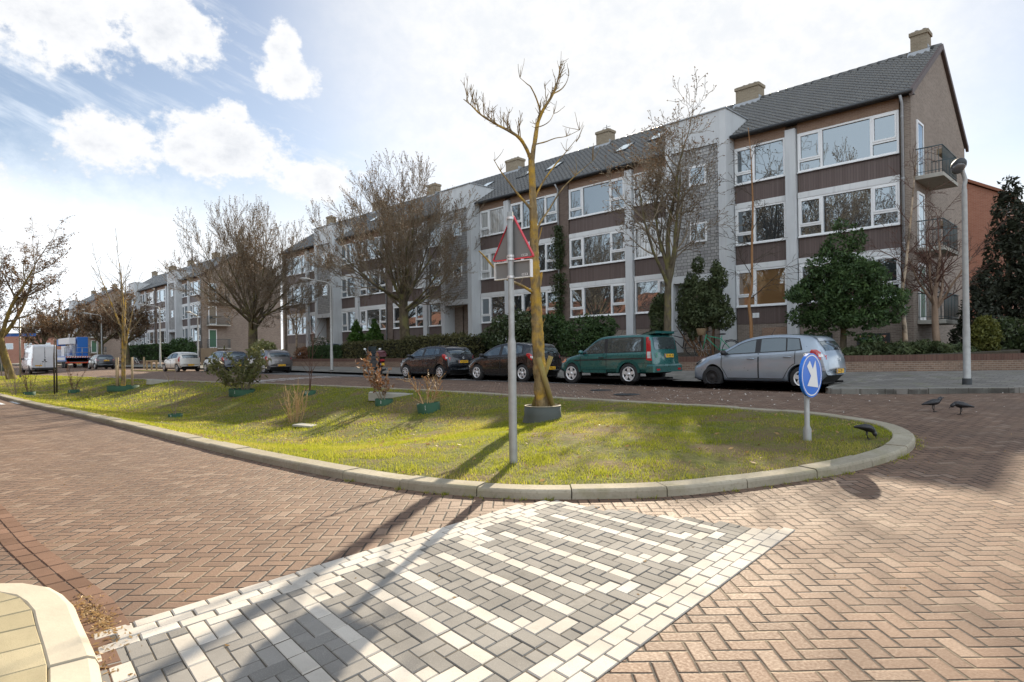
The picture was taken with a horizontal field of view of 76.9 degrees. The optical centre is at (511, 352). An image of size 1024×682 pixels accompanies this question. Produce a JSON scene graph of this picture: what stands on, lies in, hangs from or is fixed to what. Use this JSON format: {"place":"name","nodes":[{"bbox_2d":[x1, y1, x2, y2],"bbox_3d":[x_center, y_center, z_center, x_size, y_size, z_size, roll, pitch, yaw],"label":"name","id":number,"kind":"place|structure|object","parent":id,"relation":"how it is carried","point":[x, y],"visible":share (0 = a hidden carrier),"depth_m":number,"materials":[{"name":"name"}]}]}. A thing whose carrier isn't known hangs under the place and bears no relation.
{"place":"outdoors","nodes":[
{"label":"outdoors","id":0,"kind":"place"},
{"bbox_2d":[12,363,203,369],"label":"pavement","id":1,"kind":"structure","parent":0,"point":[137,366],"depth_m":70.51,"materials":[{"name":"tile"}]},
{"bbox_2d":[8,294,57,344],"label":"bare tree","id":2,"kind":"object","parent":1,"relation":"on","point":[43,335],"visible":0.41,"depth_m":113.25,"materials":[{"name":"brown plant"}]},
{"bbox_2d":[35,287,92,345],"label":"bare tree","id":3,"kind":"object","parent":1,"relation":"on","point":[66,328],"visible":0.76,"depth_m":97.96,"materials":[{"name":"brown plant"}]},
{"bbox_2d":[71,285,125,353],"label":"bare tree","id":4,"kind":"object","parent":1,"relation":"on","point":[92,324],"visible":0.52,"depth_m":82.69,"materials":[{"name":"brown plant"}]},
{"bbox_2d":[93,272,164,364],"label":"bare tree","id":5,"kind":"object","parent":1,"relation":"on","point":[138,331],"visible":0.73,"depth_m":74.77,"materials":[{"name":"brown plant"}]},
{"bbox_2d":[247,339,277,355],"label":"variegated shrub","id":6,"kind":"object","parent":1,"relation":"on","point":[269,345],"visible":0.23,"depth_m":48.38,"materials":[{"name":"green plant"}]},
{"bbox_2d":[0,375,892,487],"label":"island turf","id":7,"kind":"structure","parent":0,"point":[695,458],"depth_m":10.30,"materials":[{"name":"plant"}]},
{"bbox_2d":[0,215,81,378],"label":"leaning tree","id":8,"kind":"object","parent":7,"relation":"on","point":[17,300],"visible":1,"depth_m":44.44,"materials":[{"name":"brown plant"}]},
{"bbox_2d":[91,228,145,385],"bbox_3d":[-19.580,-2.056,32.155,3.409,8.167,2.264,-1,0,45],"label":"young tree","id":9,"kind":"object","parent":7,"relation":"on","point":[123,327],"visible":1,"depth_m":32.10,"materials":[{"name":"brown plant"}]},
{"bbox_2d":[201,343,271,389],"bbox_3d":[-10.450,0.643,24.619,2.084,1.990,2.532,-1,0,45],"label":"leafy shrub","id":10,"kind":"object","parent":7,"relation":"on","point":[255,365],"visible":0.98,"depth_m":24.47,"materials":[{"name":"green plant"}]},
{"bbox_2d":[280,384,308,422],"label":"pale stems","id":11,"kind":"object","parent":7,"relation":"on","point":[297,404],"visible":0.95,"depth_m":17.80,"materials":[{"name":"beige plant"}]},
{"bbox_2d":[355,351,394,399],"bbox_3d":[-3.938,0.719,18.692,1.049,1.616,1.237,-1,0,45],"label":"drooping shrub","id":12,"kind":"object","parent":7,"relation":"on","point":[377,383],"visible":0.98,"depth_m":18.59,"materials":[{"name":"brown plant"}]},
{"bbox_2d":[368,391,411,400],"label":"inlet slab","id":13,"kind":"structure","parent":7,"relation":"on","point":[372,396],"depth_m":19.20,"materials":[{"name":"concrete"}]},
{"bbox_2d":[396,369,448,403],"bbox_3d":[-2.251,0.993,16.860,1.143,1.127,1.114,-1,0,45],"label":"bare bush","id":14,"kind":"object","parent":7,"relation":"on","point":[428,391],"visible":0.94,"depth_m":16.76,"materials":[{"name":"brown plant"}]},
{"bbox_2d":[417,401,439,414],"bbox_3d":[-2.153,1.450,16.668,0.597,0.300,0.599,-7,-1,10],"label":"rubber collar","id":15,"kind":"object","parent":7,"relation":"on","point":[427,408],"visible":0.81,"depth_m":16.42,"materials":[{"name":"green rubber"}]},
{"bbox_2d":[45,382,853,481],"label":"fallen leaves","id":16,"kind":"object","parent":7,"relation":"on","point":[540,480],"visible":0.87,"depth_m":11.30,"materials":[{"name":"brown plant"}]},
{"bbox_2d":[493,211,533,463],"bbox_3d":[0.004,-0.145,8.088,0.631,3.235,0.126,-1,0,38],"label":"warning sign","id":17,"kind":"object","parent":7,"relation":"on","point":[513,245],"visible":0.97,"depth_m":8.04,"materials":[{"name":"metal"}]},
{"bbox_2d":[523,404,561,423],"bbox_3d":[0.603,1.197,12.660,0.800,0.328,0.800,-1,0,45],"label":"planter","id":18,"kind":"object","parent":7,"relation":"on","point":[534,414],"visible":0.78,"depth_m":12.35,"materials":[{"name":"metal"}]},
{"bbox_2d":[461,58,599,405],"bbox_3d":[0.482,-2.429,12.649,2.912,7.199,0.675,-1,0,-26],"label":"lichen tree","id":19,"kind":"object","parent":18,"relation":"in","point":[541,398],"visible":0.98,"depth_m":12.58,"materials":[{"name":"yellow plant"}]},
{"bbox_2d":[536,357,554,405],"bbox_3d":[0.658,0.594,12.500,0.386,1.020,0.102,-1,0,-16],"label":"timber stake","id":20,"kind":"object","parent":18,"relation":"on","point":[545,381],"visible":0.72,"depth_m":12.46,"materials":[{"name":"brown wood"}]},
{"bbox_2d":[799,353,821,440],"bbox_3d":[4.099,0.660,8.939,0.612,1.301,0.133,-1,0,-40],"label":"keep right sign","id":21,"kind":"object","parent":7,"relation":"on","point":[810,374],"visible":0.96,"depth_m":8.90,"materials":[{"name":"metal"}]},
{"bbox_2d":[0,362,1023,681],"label":"road","id":22,"kind":"structure","parent":0,"point":[904,568],"depth_m":5.54,"materials":[{"name":"brick"}]},
{"bbox_2d":[4,333,60,362],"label":"brick building","id":23,"kind":"structure","parent":22,"relation":"on","point":[12,344],"depth_m":172.53,"materials":[{"name":"brick"}]},
{"bbox_2d":[21,345,57,373],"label":"delivery van","id":24,"kind":"object","parent":22,"relation":"on","point":[34,358],"visible":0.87,"depth_m":56.04,"materials":[{"name":"white paint"}]},
{"bbox_2d":[0,583,101,681],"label":"kerb","id":25,"kind":"structure","parent":22,"relation":"on","point":[69,653],"depth_m":3.32,"materials":[{"name":"grey concrete"}]},
{"bbox_2d":[0,504,129,681],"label":"gutter course","id":26,"kind":"object","parent":22,"relation":"on","point":[40,571],"visible":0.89,"depth_m":4.41,"materials":[{"name":"brown brick"}]},
{"bbox_2d":[57,337,89,367],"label":"crane truck","id":27,"kind":"object","parent":22,"relation":"on","point":[76,353],"visible":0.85,"depth_m":75.17,"materials":[{"name":"metal"}]},
{"bbox_2d":[63,283,123,360],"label":"apartment building","id":28,"kind":"structure","parent":22,"relation":"on","point":[112,347],"depth_m":121.34,"materials":[{"name":"brown brick"}]},
{"bbox_2d":[87,354,114,368],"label":"parked car","id":29,"kind":"object","parent":22,"relation":"on","point":[105,361],"visible":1,"depth_m":63.55,"materials":[{"name":"grey paint"}]},
{"bbox_2d":[120,342,169,361],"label":"loose hedge","id":30,"kind":"object","parent":22,"relation":"on","point":[146,351],"visible":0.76,"depth_m":76.34,"materials":[{"name":"green plant"}]},
{"bbox_2d":[162,352,199,371],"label":"parked car","id":31,"kind":"object","parent":22,"relation":"on","point":[179,361],"visible":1,"depth_m":48.38,"materials":[{"name":"white paint"}]},
{"bbox_2d":[165,337,196,355],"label":"evergreen bush","id":32,"kind":"object","parent":22,"relation":"on","point":[177,345],"visible":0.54,"depth_m":74.52,"materials":[{"name":"green plant"}]},
{"bbox_2d":[119,246,280,361],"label":"apartment building","id":33,"kind":"structure","parent":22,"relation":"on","point":[216,330],"depth_m":82.20,"materials":[{"name":"grey brick"}]},
{"bbox_2d":[203,348,246,371],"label":"parked car","id":34,"kind":"object","parent":22,"relation":"on","point":[237,355],"visible":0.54,"depth_m":43.70,"materials":[{"name":"grey paint"}]},
{"bbox_2d":[155,194,334,349],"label":"bare tree","id":35,"kind":"object","parent":22,"relation":"on","point":[250,253],"visible":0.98,"depth_m":50.61,"materials":[{"name":"brown plant"}]},
{"bbox_2d":[94,500,794,681],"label":"paved hatching","id":36,"kind":"object","parent":22,"relation":"on","point":[510,665],"visible":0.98,"depth_m":3.80,"materials":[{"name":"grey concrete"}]},
{"bbox_2d":[0,375,915,499],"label":"kerb","id":37,"kind":"structure","parent":22,"relation":"on","point":[903,441],"depth_m":7.47,"materials":[{"name":"concrete"}]},
{"bbox_2d":[226,371,800,390],"bbox_3d":[-5.130,1.166,31.270,38.500,0.001,3.045,-1,0,45],"label":"parking bay","id":38,"kind":"object","parent":22,"relation":"attached to","point":[471,378],"visible":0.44,"depth_m":23.54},
{"bbox_2d":[244,350,292,372],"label":"parked car","id":39,"kind":"object","parent":38,"relation":"on","point":[281,359],"visible":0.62,"depth_m":40.13,"materials":[{"name":"grey paint"}]},
{"bbox_2d":[364,346,386,375],"bbox_3d":[-6.777,0.447,32.069,0.923,1.505,2.100,-1,0,-31],"label":"motor scooter","id":40,"kind":"object","parent":38,"relation":"on","point":[380,361],"visible":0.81,"depth_m":31.63,"materials":[{"name":"plastic"}]},
{"bbox_2d":[400,344,473,378],"bbox_3d":[-3.416,0.341,28.742,3.846,1.614,1.995,-1,0,45],"label":"parked car","id":41,"kind":"object","parent":38,"relation":"on","point":[442,360],"visible":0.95,"depth_m":27.62,"materials":[{"name":"black paint"}]},
{"bbox_2d":[468,338,561,381],"bbox_3d":[0.013,0.269,25.383,4.036,1.663,2.065,-1,0,45],"label":"parked car","id":42,"kind":"object","parent":38,"relation":"on","point":[493,361],"visible":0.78,"depth_m":24.48,"materials":[{"name":"black paint"}]},
{"bbox_2d":[561,331,681,384],"bbox_3d":[3.542,0.150,21.853,4.060,1.801,2.073,-1,0,45],"label":"parked car","id":43,"kind":"object","parent":38,"relation":"on","point":[652,355],"visible":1,"depth_m":20.74,"materials":[{"name":"green paint"}]},
{"bbox_2d":[695,328,845,389],"bbox_3d":[7.154,0.164,18.241,4.016,1.673,2.047,-1,0,45],"label":"parked car","id":44,"kind":"object","parent":38,"relation":"on","point":[776,358],"visible":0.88,"depth_m":17.33,"materials":[{"name":"silver metal"}]},
{"bbox_2d":[45,433,1011,681],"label":"dry leaves","id":45,"kind":"object","parent":22,"relation":"on","point":[102,622],"visible":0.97,"depth_m":3.67,"materials":[{"name":"brown plant"}]},
{"bbox_2d":[344,435,923,500],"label":"weeds","id":46,"kind":"object","parent":22,"relation":"on","point":[546,499],"visible":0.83,"depth_m":7.08,"materials":[{"name":"green plant"}]},
{"bbox_2d":[277,370,1014,393],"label":"kerb","id":47,"kind":"structure","parent":22,"relation":"on","point":[849,390],"depth_m":15.03,"materials":[{"name":"grey concrete"}]},
{"bbox_2d":[0,0,1023,349],"label":"sky","id":48,"kind":"structure","parent":0,"point":[122,115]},
{"bbox_2d":[278,366,1023,393],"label":"pavement","id":49,"kind":"structure","parent":0,"point":[925,380],"depth_m":18.21,"materials":[{"name":"tile"}]},
{"bbox_2d":[300,277,332,372],"bbox_3d":[-11.830,-1.667,39.009,2.025,5.792,0.260,-1,0,6],"label":"street lamp","id":50,"kind":"object","parent":49,"relation":"on","point":[331,337],"visible":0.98,"depth_m":38.88,"materials":[{"name":"metal"}]},
{"bbox_2d":[292,353,1023,371],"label":"garden wall","id":51,"kind":"structure","parent":49,"relation":"on","point":[927,362],"depth_m":21.22,"materials":[{"name":"brick"}]},
{"bbox_2d":[950,158,971,384],"bbox_3d":[11.274,-1.980,16.206,0.390,5.784,0.390,-1,0,45],"label":"street lamp","id":52,"kind":"object","parent":49,"relation":"on","point":[958,165],"visible":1,"depth_m":16.15,"materials":[{"name":"metal"}]},
{"bbox_2d":[292,348,1021,358],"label":"garden soil","id":53,"kind":"structure","parent":0,"point":[683,354],"depth_m":21.65,"materials":[{"name":"brown soil"}]},
{"bbox_2d":[275,288,309,352],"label":"birch tree","id":54,"kind":"object","parent":53,"relation":"on","point":[296,322],"visible":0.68,"depth_m":58.32,"materials":[{"name":"brown plant"}]},
{"bbox_2d":[307,345,343,358],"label":"clipped hedge","id":55,"kind":"object","parent":53,"relation":"on","point":[323,350],"visible":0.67,"depth_m":45.59,"materials":[{"name":"green plant"}]},
{"bbox_2d":[346,319,365,343],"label":"cypress shrub","id":56,"kind":"object","parent":53,"relation":"on","point":[354,335],"visible":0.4,"depth_m":47.42,"materials":[{"name":"green plant"}]},
{"bbox_2d":[341,338,404,358],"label":"loose hedge","id":57,"kind":"object","parent":53,"relation":"on","point":[392,348],"visible":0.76,"depth_m":41.66,"materials":[{"name":"green plant"}]},
{"bbox_2d":[364,318,384,341],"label":"cypress shrub","id":58,"kind":"object","parent":53,"relation":"on","point":[374,332],"visible":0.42,"depth_m":45.71,"materials":[{"name":"green plant"}]},
{"bbox_2d":[302,150,490,340],"bbox_3d":[-6.822,-5.866,40.622,11.036,13.071,12.377,-1,0,1],"label":"bare tree","id":59,"kind":"object","parent":53,"relation":"on","point":[405,289],"visible":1,"depth_m":38.62,"materials":[{"name":"brown plant"}]},
{"bbox_2d":[399,331,485,357],"bbox_3d":[-4.198,-0.259,37.625,6.357,1.901,1.865,-1,0,45],"label":"loose hedge","id":60,"kind":"object","parent":53,"relation":"on","point":[415,343],"visible":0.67,"depth_m":36.51,"materials":[{"name":"green plant"}]},
{"bbox_2d":[481,308,554,348],"bbox_3d":[0.348,-0.954,34.446,5.072,2.901,2.433,-1,0,45],"label":"rhododendron","id":61,"kind":"object","parent":53,"relation":"on","point":[523,328],"visible":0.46,"depth_m":33.74,"materials":[{"name":"green plant"}]},
{"bbox_2d":[542,312,573,355],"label":"evergreen bush","id":62,"kind":"object","parent":53,"relation":"on","point":[557,321],"visible":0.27,"depth_m":33.53,"materials":[{"name":"green plant"}]},
{"bbox_2d":[557,313,619,356],"bbox_3d":[3.585,-0.675,31.229,3.386,2.495,2.078,-1,0,45],"label":"evergreen bush","id":63,"kind":"object","parent":53,"relation":"on","point":[593,330],"visible":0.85,"depth_m":30.74,"materials":[{"name":"green plant"}]},
{"bbox_2d":[279,28,968,356],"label":"apartment building","id":64,"kind":"structure","parent":53,"relation":"on","point":[835,146],"depth_m":29.90,"materials":[{"name":"brown brick"}]},
{"bbox_2d":[287,316,305,335],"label":"window","id":65,"kind":"structure","parent":64,"relation":"in","point":[290,330],"depth_m":60.45,"materials":[{"name":"grey glass"}]},
{"bbox_2d":[341,276,354,298],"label":"window","id":66,"kind":"structure","parent":64,"relation":"in","point":[343,295],"depth_m":54.17,"materials":[{"name":"grey glass"}]},
{"bbox_2d":[342,311,354,331],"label":"window","id":67,"kind":"structure","parent":64,"relation":"in","point":[348,317],"depth_m":54.17,"materials":[{"name":"grey"}]},
{"bbox_2d":[359,271,384,295],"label":"window","id":68,"kind":"structure","parent":64,"relation":"in","point":[365,290],"depth_m":51.65,"materials":[{"name":"grey glass"}]},
{"bbox_2d":[360,307,385,330],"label":"window","id":69,"kind":"structure","parent":64,"relation":"in","point":[366,315],"depth_m":51.59,"materials":[{"name":"grey"}]},
{"bbox_2d":[393,304,422,328],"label":"window","id":70,"kind":"structure","parent":64,"relation":"in","point":[416,314],"depth_m":47.72,"materials":[{"name":"grey"}]},
{"bbox_2d":[428,302,441,326],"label":"window","id":71,"kind":"structure","parent":64,"relation":"in","point":[434,311],"depth_m":45.88,"materials":[{"name":"grey"}]},
{"bbox_2d":[480,252,503,279],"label":"window","id":72,"kind":"structure","parent":64,"relation":"in","point":[487,271],"depth_m":41.94,"materials":[{"name":"glass"}]},
{"bbox_2d":[480,206,503,237],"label":"window","id":73,"kind":"structure","parent":64,"relation":"in","point":[492,220],"depth_m":41.62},
{"bbox_2d":[481,295,504,323],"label":"window","id":74,"kind":"structure","parent":64,"relation":"in","point":[492,306],"depth_m":41.72,"materials":[{"name":"grey"}]},
{"bbox_2d":[510,193,556,228],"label":"window","id":75,"kind":"structure","parent":64,"relation":"in","point":[520,210],"depth_m":38.70,"materials":[{"name":"grey"}]},
{"bbox_2d":[514,290,557,321],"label":"window","id":76,"kind":"structure","parent":64,"relation":"in","point":[522,301],"depth_m":39.22,"materials":[{"name":"grey glass"}]},
{"bbox_2d":[514,241,557,271],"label":"window","id":77,"kind":"structure","parent":64,"relation":"in","point":[545,262],"depth_m":38.30,"materials":[{"name":"grey glass"}]},
{"bbox_2d":[549,225,569,348],"bbox_3d":[2.665,-3.547,37.193,1.761,7.691,0.617,-1,0,45],"label":"ivy","id":78,"kind":"object","parent":64,"relation":"attached to","point":[556,245],"visible":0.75,"depth_m":37.27,"materials":[{"name":"green plant"}]},
{"bbox_2d":[568,177,624,219],"bbox_3d":[4.650,-8.478,35.640,3.896,1.715,0.155,-1,0,45],"label":"window","id":79,"kind":"structure","parent":64,"relation":"in","point":[584,201],"depth_m":35.78,"materials":[{"name":"grey"}]},
{"bbox_2d":[569,229,624,268],"bbox_3d":[4.689,-5.684,35.640,3.896,1.705,0.155,-1,0,45],"label":"window","id":80,"kind":"structure","parent":64,"relation":"in","point":[589,250],"depth_m":35.67,"materials":[{"name":"grey"}]},
{"bbox_2d":[570,282,625,317],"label":"window","id":81,"kind":"structure","parent":64,"relation":"in","point":[606,299],"depth_m":35.60,"materials":[{"name":"grey glass"}]},
{"bbox_2d":[633,167,665,205],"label":"window","id":82,"kind":"structure","parent":64,"relation":"in","point":[640,173],"depth_m":33.59,"materials":[{"name":"glass"}]},
{"bbox_2d":[635,278,664,313],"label":"window","id":83,"kind":"structure","parent":64,"relation":"in","point":[645,290],"depth_m":33.45,"materials":[{"name":"grey glass"}]},
{"bbox_2d":[634,222,665,259],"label":"window","id":84,"kind":"structure","parent":64,"relation":"in","point":[639,253],"depth_m":33.50,"materials":[{"name":"glass"}]},
{"bbox_2d":[734,137,784,185],"bbox_3d":[11.169,-8.569,29.120,2.336,1.715,0.155,-1,0,45],"label":"window","id":85,"kind":"structure","parent":64,"relation":"in","point":[771,155],"depth_m":29.07,"materials":[{"name":"grey"}]},
{"bbox_2d":[735,201,785,246],"bbox_3d":[11.208,-5.775,29.120,2.336,1.705,0.155,-1,0,45],"label":"window","id":86,"kind":"structure","parent":64,"relation":"in","point":[771,227],"depth_m":29.07,"materials":[{"name":"grey"}]},
{"bbox_2d":[736,266,786,307],"bbox_3d":[11.247,-2.935,29.120,2.336,1.725,0.155,-1,0,45],"label":"window","id":87,"kind":"structure","parent":64,"relation":"in","point":[770,298],"depth_m":29.11,"materials":[{"name":"white"}]},
{"bbox_2d":[797,109,899,173],"bbox_3d":[13.742,-8.605,26.547,3.896,1.715,0.155,-1,0,45],"label":"window","id":88,"kind":"structure","parent":64,"relation":"in","point":[875,136],"depth_m":26.47,"materials":[{"name":"grey"}]},
{"bbox_2d":[798,181,900,237],"bbox_3d":[13.781,-5.810,26.547,3.896,1.705,0.155,-1,0,45],"label":"window","id":89,"kind":"structure","parent":64,"relation":"in","point":[865,206],"depth_m":26.43,"materials":[{"name":"grey"}]},
{"bbox_2d":[799,254,901,302],"bbox_3d":[13.821,-2.971,26.547,3.896,1.725,0.155,-1,0,45],"label":"window","id":90,"kind":"structure","parent":64,"relation":"in","point":[891,266],"depth_m":25.50,"materials":[{"name":"grey"}]},
{"bbox_2d":[916,119,923,175],"bbox_3d":[16.228,-8.022,25.628,0.058,2.250,0.950,-1,0,45],"label":"balcony door","id":91,"kind":"structure","parent":64,"relation":"in","point":[919,126],"depth_m":25.59,"materials":[{"name":"grey"}]},
{"bbox_2d":[917,191,924,246],"bbox_3d":[16.267,-5.213,25.628,0.058,2.250,0.950,-1,0,45],"label":"balcony door","id":92,"kind":"structure","parent":64,"relation":"in","point":[920,211],"depth_m":25.58,"materials":[{"name":"grey"}]},
{"bbox_2d":[918,263,925,319],"bbox_3d":[16.306,-2.403,25.628,0.058,2.250,0.950,-1,0,45],"label":"balcony door","id":93,"kind":"structure","parent":64,"relation":"in","point":[922,310],"depth_m":25.60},
{"bbox_2d":[647,292,663,331],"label":"juniper tree","id":94,"kind":"object","parent":53,"relation":"on","point":[656,309],"visible":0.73,"depth_m":27.31,"materials":[{"name":"green plant"}]},
{"bbox_2d":[590,67,745,333],"bbox_3d":[6.063,-5.459,26.182,5.175,11.859,7.165,-1,0,45],"label":"bare tree","id":95,"kind":"object","parent":53,"relation":"on","point":[660,189],"visible":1,"depth_m":26.32,"materials":[{"name":"brown plant"}]},
{"bbox_2d":[674,254,736,355],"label":"juniper tree","id":96,"kind":"object","parent":53,"relation":"on","point":[706,309],"visible":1,"depth_m":26.50,"materials":[{"name":"green plant"}]},
{"bbox_2d":[694,328,738,355],"bbox_3d":[8.247,-0.375,25.919,1.838,1.216,0.577,-1,5,25],"label":"bicycle","id":97,"kind":"object","parent":53,"relation":"on","point":[701,331],"visible":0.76,"depth_m":25.97,"materials":[{"name":"metal"}]},
{"bbox_2d":[701,128,817,337],"bbox_3d":[9.493,-4.336,25.486,4.008,9.166,4.049,-1,0,0],"label":"birch tree","id":98,"kind":"object","parent":53,"relation":"on","point":[750,297],"visible":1,"depth_m":25.31,"materials":[{"name":"orange plant"}]},
{"bbox_2d":[782,217,912,349],"bbox_3d":[11.660,-2.237,22.945,4.505,5.114,2.359,-1,0,45],"label":"conifer tree","id":99,"kind":"object","parent":53,"relation":"on","point":[833,291],"visible":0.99,"depth_m":22.53,"materials":[{"name":"green plant"}]},
{"bbox_2d":[842,142,971,342],"bbox_3d":[13.265,-3.552,22.577,4.862,7.394,4.388,-1,0,45],"label":"birch tree","id":100,"kind":"object","parent":53,"relation":"on","point":[903,319],"visible":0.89,"depth_m":22.38,"materials":[{"name":"brown plant"}]},
{"bbox_2d":[841,338,980,354],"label":"creeping juniper","id":101,"kind":"object","parent":53,"relation":"on","point":[922,346],"visible":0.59,"depth_m":21.76,"materials":[{"name":"green plant"}]},
{"bbox_2d":[879,196,1012,340],"bbox_3d":[15.037,-2.890,22.839,3.700,6.028,3.473,-1,0,6],"label":"forked tree","id":102,"kind":"object","parent":53,"relation":"on","point":[936,302],"visible":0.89,"depth_m":22.77,"materials":[{"name":"brown plant"}]},
{"bbox_2d":[947,270,1020,347],"bbox_3d":[17.551,-1.417,23.854,2.507,3.345,1.552,-1,0,45],"label":"evergreen shrub","id":103,"kind":"object","parent":53,"relation":"on","point":[983,303],"visible":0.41,"depth_m":23.81,"materials":[{"name":"green plant"}]},
{"bbox_2d":[970,314,1005,350],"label":"golden conifer","id":104,"kind":"object","parent":53,"relation":"on","point":[985,329],"visible":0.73,"depth_m":21.70,"materials":[{"name":"green plant"}]},
{"bbox_2d":[967,179,1023,317],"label":"brick house","id":105,"kind":"structure","parent":53,"relation":"on","point":[980,198],"depth_m":36.03,"materials":[{"name":"red brick"}]},
{"bbox_2d":[969,174,1023,343],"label":"evergreen tree","id":106,"kind":"object","parent":53,"relation":"on","point":[1009,245],"visible":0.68,"depth_m":24.67,"materials":[{"name":"green plant"}]},
{"bbox_2d":[978,316,1023,352],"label":"holly bush","id":107,"kind":"object","parent":53,"relation":"on","point":[1018,337],"visible":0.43,"depth_m":22.07,"materials":[{"name":"green plant"}]},
{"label":"pavement","id":108,"kind":"structure","parent":0,"visible":0},
{"bbox_2d":[0,592,46,681],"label":"pavement blocks","id":109,"kind":"structure","parent":108,"relation":"on","point":[22,657],"depth_m":3.21,"materials":[{"name":"beige concrete"}]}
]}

